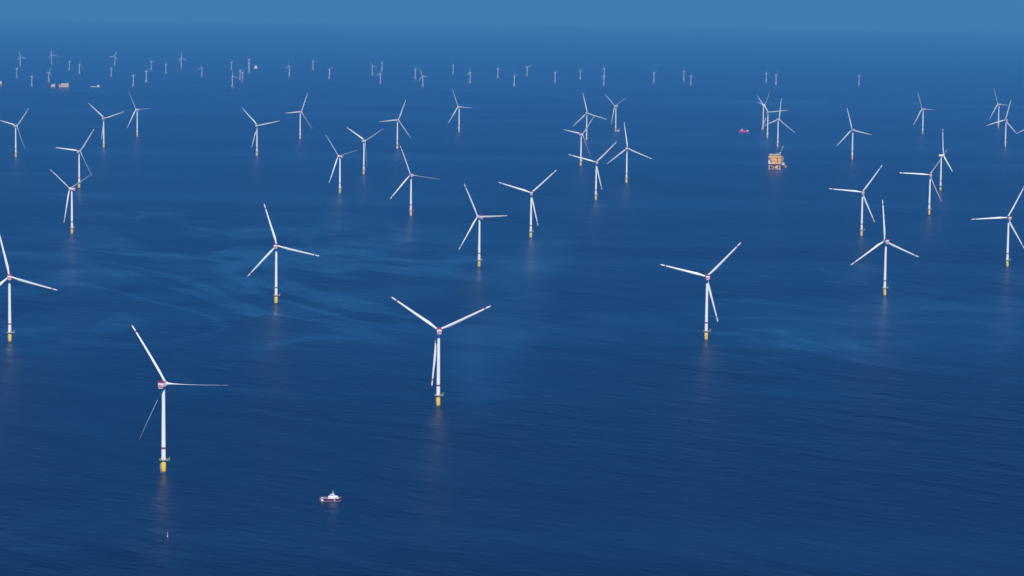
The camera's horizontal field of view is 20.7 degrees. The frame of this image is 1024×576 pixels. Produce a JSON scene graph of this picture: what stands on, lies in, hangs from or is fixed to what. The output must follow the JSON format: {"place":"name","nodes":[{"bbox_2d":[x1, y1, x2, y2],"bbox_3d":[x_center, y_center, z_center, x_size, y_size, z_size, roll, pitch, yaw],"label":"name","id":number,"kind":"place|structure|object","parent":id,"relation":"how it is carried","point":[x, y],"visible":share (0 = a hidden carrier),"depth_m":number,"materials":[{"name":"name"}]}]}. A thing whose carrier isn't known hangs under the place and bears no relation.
{"place":"outdoors","nodes":[
{"label":"outdoors","id":0,"kind":"place"},
{"bbox_2d":[0,19,1023,575],"bbox_3d":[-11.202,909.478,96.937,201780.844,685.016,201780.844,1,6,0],"label":"sea","id":1,"kind":"structure","parent":0,"point":[816,403],"depth_m":5168.07,"materials":[{"name":"liquid"}]},
{"bbox_2d":[0,110,27,157],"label":"wind turbine","id":2,"kind":"object","parent":1,"relation":"in","point":[15,126],"visible":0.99,"depth_m":9348.84,"materials":[{"name":"white paint"}]},
{"bbox_2d":[0,236,56,342],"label":"wind turbine","id":3,"kind":"object","parent":1,"relation":"in","point":[9,278],"visible":1,"depth_m":4493.81,"materials":[{"name":"white paint"}]},
{"bbox_2d":[59,82,68,88],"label":"offshore platform","id":4,"kind":"structure","parent":1,"relation":"on","point":[65,85],"depth_m":15833.79,"materials":[{"name":"white metal"}]},
{"bbox_2d":[50,169,90,234],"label":"wind turbine","id":5,"kind":"object","parent":1,"relation":"in","point":[72,188],"visible":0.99,"depth_m":6461.36,"materials":[{"name":"white paint"}]},
{"bbox_2d":[55,129,93,188],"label":"wind turbine","id":6,"kind":"object","parent":1,"relation":"in","point":[78,151],"visible":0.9,"depth_m":7941.36,"materials":[{"name":"white paint"}]},
{"bbox_2d":[93,107,121,147],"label":"wind turbine","id":7,"kind":"object","parent":1,"relation":"in","point":[103,118],"visible":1,"depth_m":9958.08,"materials":[{"name":"white paint"}]},
{"bbox_2d":[127,93,150,136],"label":"wind turbine","id":8,"kind":"object","parent":1,"relation":"in","point":[137,109],"visible":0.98,"depth_m":10718.85,"materials":[{"name":"white paint"}]},
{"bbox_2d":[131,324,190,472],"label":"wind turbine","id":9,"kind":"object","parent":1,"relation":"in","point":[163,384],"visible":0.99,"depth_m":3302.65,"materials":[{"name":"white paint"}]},
{"bbox_2d":[242,108,277,156],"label":"wind turbine","id":10,"kind":"object","parent":1,"relation":"in","point":[256,130],"visible":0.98,"depth_m":9570.97,"materials":[{"name":"white paint"}]},
{"bbox_2d":[247,204,318,303],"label":"wind turbine","id":11,"kind":"object","parent":1,"relation":"in","point":[276,246],"visible":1,"depth_m":5090.20,"materials":[{"name":"white paint"}]},
{"bbox_2d":[289,93,311,139],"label":"wind turbine","id":12,"kind":"object","parent":1,"relation":"in","point":[300,112],"visible":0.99,"depth_m":10696.26,"materials":[{"name":"white paint"}]},
{"bbox_2d":[319,493,341,500],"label":"patrol boat","id":13,"kind":"object","parent":1,"relation":"on","point":[333,497],"visible":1,"depth_m":3138.58,"materials":[{"name":"white paint"}]},
{"bbox_2d":[327,137,356,193],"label":"wind turbine","id":14,"kind":"object","parent":1,"relation":"in","point":[340,156],"visible":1,"depth_m":7857.91,"materials":[{"name":"white paint"}]},
{"bbox_2d":[348,128,383,174],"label":"wind turbine","id":15,"kind":"object","parent":1,"relation":"in","point":[364,150],"visible":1,"depth_m":8674.04,"materials":[{"name":"white paint"}]},
{"bbox_2d":[380,100,410,148],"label":"wind turbine","id":16,"kind":"object","parent":1,"relation":"in","point":[397,120],"visible":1,"depth_m":10112.15,"materials":[{"name":"white paint"}]},
{"bbox_2d":[390,146,439,216],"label":"wind turbine","id":17,"kind":"object","parent":1,"relation":"in","point":[411,175],"visible":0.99,"depth_m":7095.17,"materials":[{"name":"white paint"}]},
{"bbox_2d":[391,297,489,406],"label":"wind turbine","id":18,"kind":"object","parent":1,"relation":"in","point":[437,346],"visible":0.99,"depth_m":3855.65,"materials":[{"name":"white paint"}]},
{"bbox_2d":[449,89,471,132],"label":"wind turbine","id":19,"kind":"object","parent":1,"relation":"in","point":[459,107],"visible":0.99,"depth_m":11348.89,"materials":[{"name":"white paint"}]},
{"bbox_2d":[459,184,507,267],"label":"wind turbine","id":20,"kind":"object","parent":1,"relation":"in","point":[479,217],"visible":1,"depth_m":5800.08,"materials":[{"name":"white paint"}]},
{"bbox_2d":[498,170,555,237],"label":"wind turbine","id":21,"kind":"object","parent":1,"relation":"in","point":[531,203],"visible":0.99,"depth_m":6508.66,"materials":[{"name":"white paint"}]},
{"bbox_2d":[566,117,593,165],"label":"wind turbine","id":22,"kind":"object","parent":1,"relation":"in","point":[580,161],"visible":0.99,"depth_m":9239.34,"materials":[{"name":"white paint"}]},
{"bbox_2d":[573,95,603,139],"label":"wind turbine","id":23,"kind":"object","parent":1,"relation":"in","point":[586,118],"visible":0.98,"depth_m":10902.19,"materials":[{"name":"white paint"}]},
{"bbox_2d":[568,144,614,200],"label":"wind turbine","id":24,"kind":"object","parent":1,"relation":"in","point":[596,168],"visible":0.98,"depth_m":7718.77,"materials":[{"name":"white paint"}]},
{"bbox_2d":[607,97,625,130],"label":"wind turbine","id":25,"kind":"object","parent":1,"relation":"in","point":[615,106],"visible":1,"depth_m":11621.71,"materials":[{"name":"white paint"}]},
{"bbox_2d":[607,123,651,183],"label":"wind turbine","id":26,"kind":"object","parent":1,"relation":"in","point":[626,149],"visible":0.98,"depth_m":8433.75,"materials":[{"name":"white paint"}]},
{"bbox_2d":[660,242,740,340],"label":"wind turbine","id":27,"kind":"object","parent":1,"relation":"in","point":[707,278],"visible":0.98,"depth_m":4627.12,"materials":[{"name":"white paint"}]},
{"bbox_2d":[757,92,769,129],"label":"wind turbine","id":28,"kind":"object","parent":1,"relation":"in","point":[763,112],"visible":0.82,"depth_m":11935.15,"materials":[{"name":"white paint"}]},
{"bbox_2d":[757,96,786,138],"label":"wind turbine","id":29,"kind":"object","parent":1,"relation":"in","point":[767,117],"visible":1,"depth_m":11206.98,"materials":[{"name":"white paint"}]},
{"bbox_2d":[768,147,782,169],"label":"offshore substation","id":30,"kind":"object","parent":1,"relation":"on","point":[774,159],"visible":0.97,"depth_m":9190.26,"materials":[{"name":"metal"}]},
{"bbox_2d":[762,104,794,146],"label":"wind turbine","id":31,"kind":"object","parent":1,"relation":"in","point":[777,119],"visible":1,"depth_m":10551.39,"materials":[{"name":"white paint"}]},
{"bbox_2d":[829,166,881,236],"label":"wind turbine","id":32,"kind":"object","parent":1,"relation":"in","point":[861,229],"visible":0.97,"depth_m":6666.52,"materials":[{"name":"white paint"}]},
{"bbox_2d":[840,109,870,159],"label":"wind turbine","id":33,"kind":"object","parent":1,"relation":"in","point":[852,130],"visible":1,"depth_m":9796.25,"materials":[{"name":"white paint"}]},
{"bbox_2d":[851,199,917,295],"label":"wind turbine","id":34,"kind":"object","parent":1,"relation":"in","point":[886,241],"visible":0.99,"depth_m":5344.46,"materials":[{"name":"white paint"}]},
{"bbox_2d":[914,95,932,133],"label":"wind turbine","id":35,"kind":"object","parent":1,"relation":"in","point":[923,109],"visible":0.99,"depth_m":11709.55,"materials":[{"name":"white paint"}]},
{"bbox_2d":[906,150,946,214],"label":"wind turbine","id":36,"kind":"object","parent":1,"relation":"in","point":[930,176],"visible":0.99,"depth_m":7347.99,"materials":[{"name":"white paint"}]},
{"bbox_2d":[938,146,952,190],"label":"wind turbine","id":37,"kind":"object","parent":1,"relation":"in","point":[940,185],"visible":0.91,"depth_m":8270.34,"materials":[{"name":"white paint"}]},
{"bbox_2d":[990,90,1003,127],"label":"wind turbine","id":38,"kind":"object","parent":1,"relation":"in","point":[998,111],"visible":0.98,"depth_m":12359.33,"materials":[{"name":"white paint"}]},
{"bbox_2d":[971,187,1023,267],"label":"wind turbine","id":39,"kind":"object","parent":1,"relation":"in","point":[1008,217],"visible":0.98,"depth_m":5946.70,"materials":[{"name":"white paint"}]},
{"bbox_2d":[986,101,1016,147],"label":"wind turbine","id":40,"kind":"object","parent":1,"relation":"in","point":[1005,120],"visible":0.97,"depth_m":10744.20,"materials":[{"name":"white paint"}]},
{"bbox_2d":[0,0,1023,31],"label":"sky","id":41,"kind":"structure","parent":0,"point":[954,15],"materials":[{"name":"blue"}]}
]}

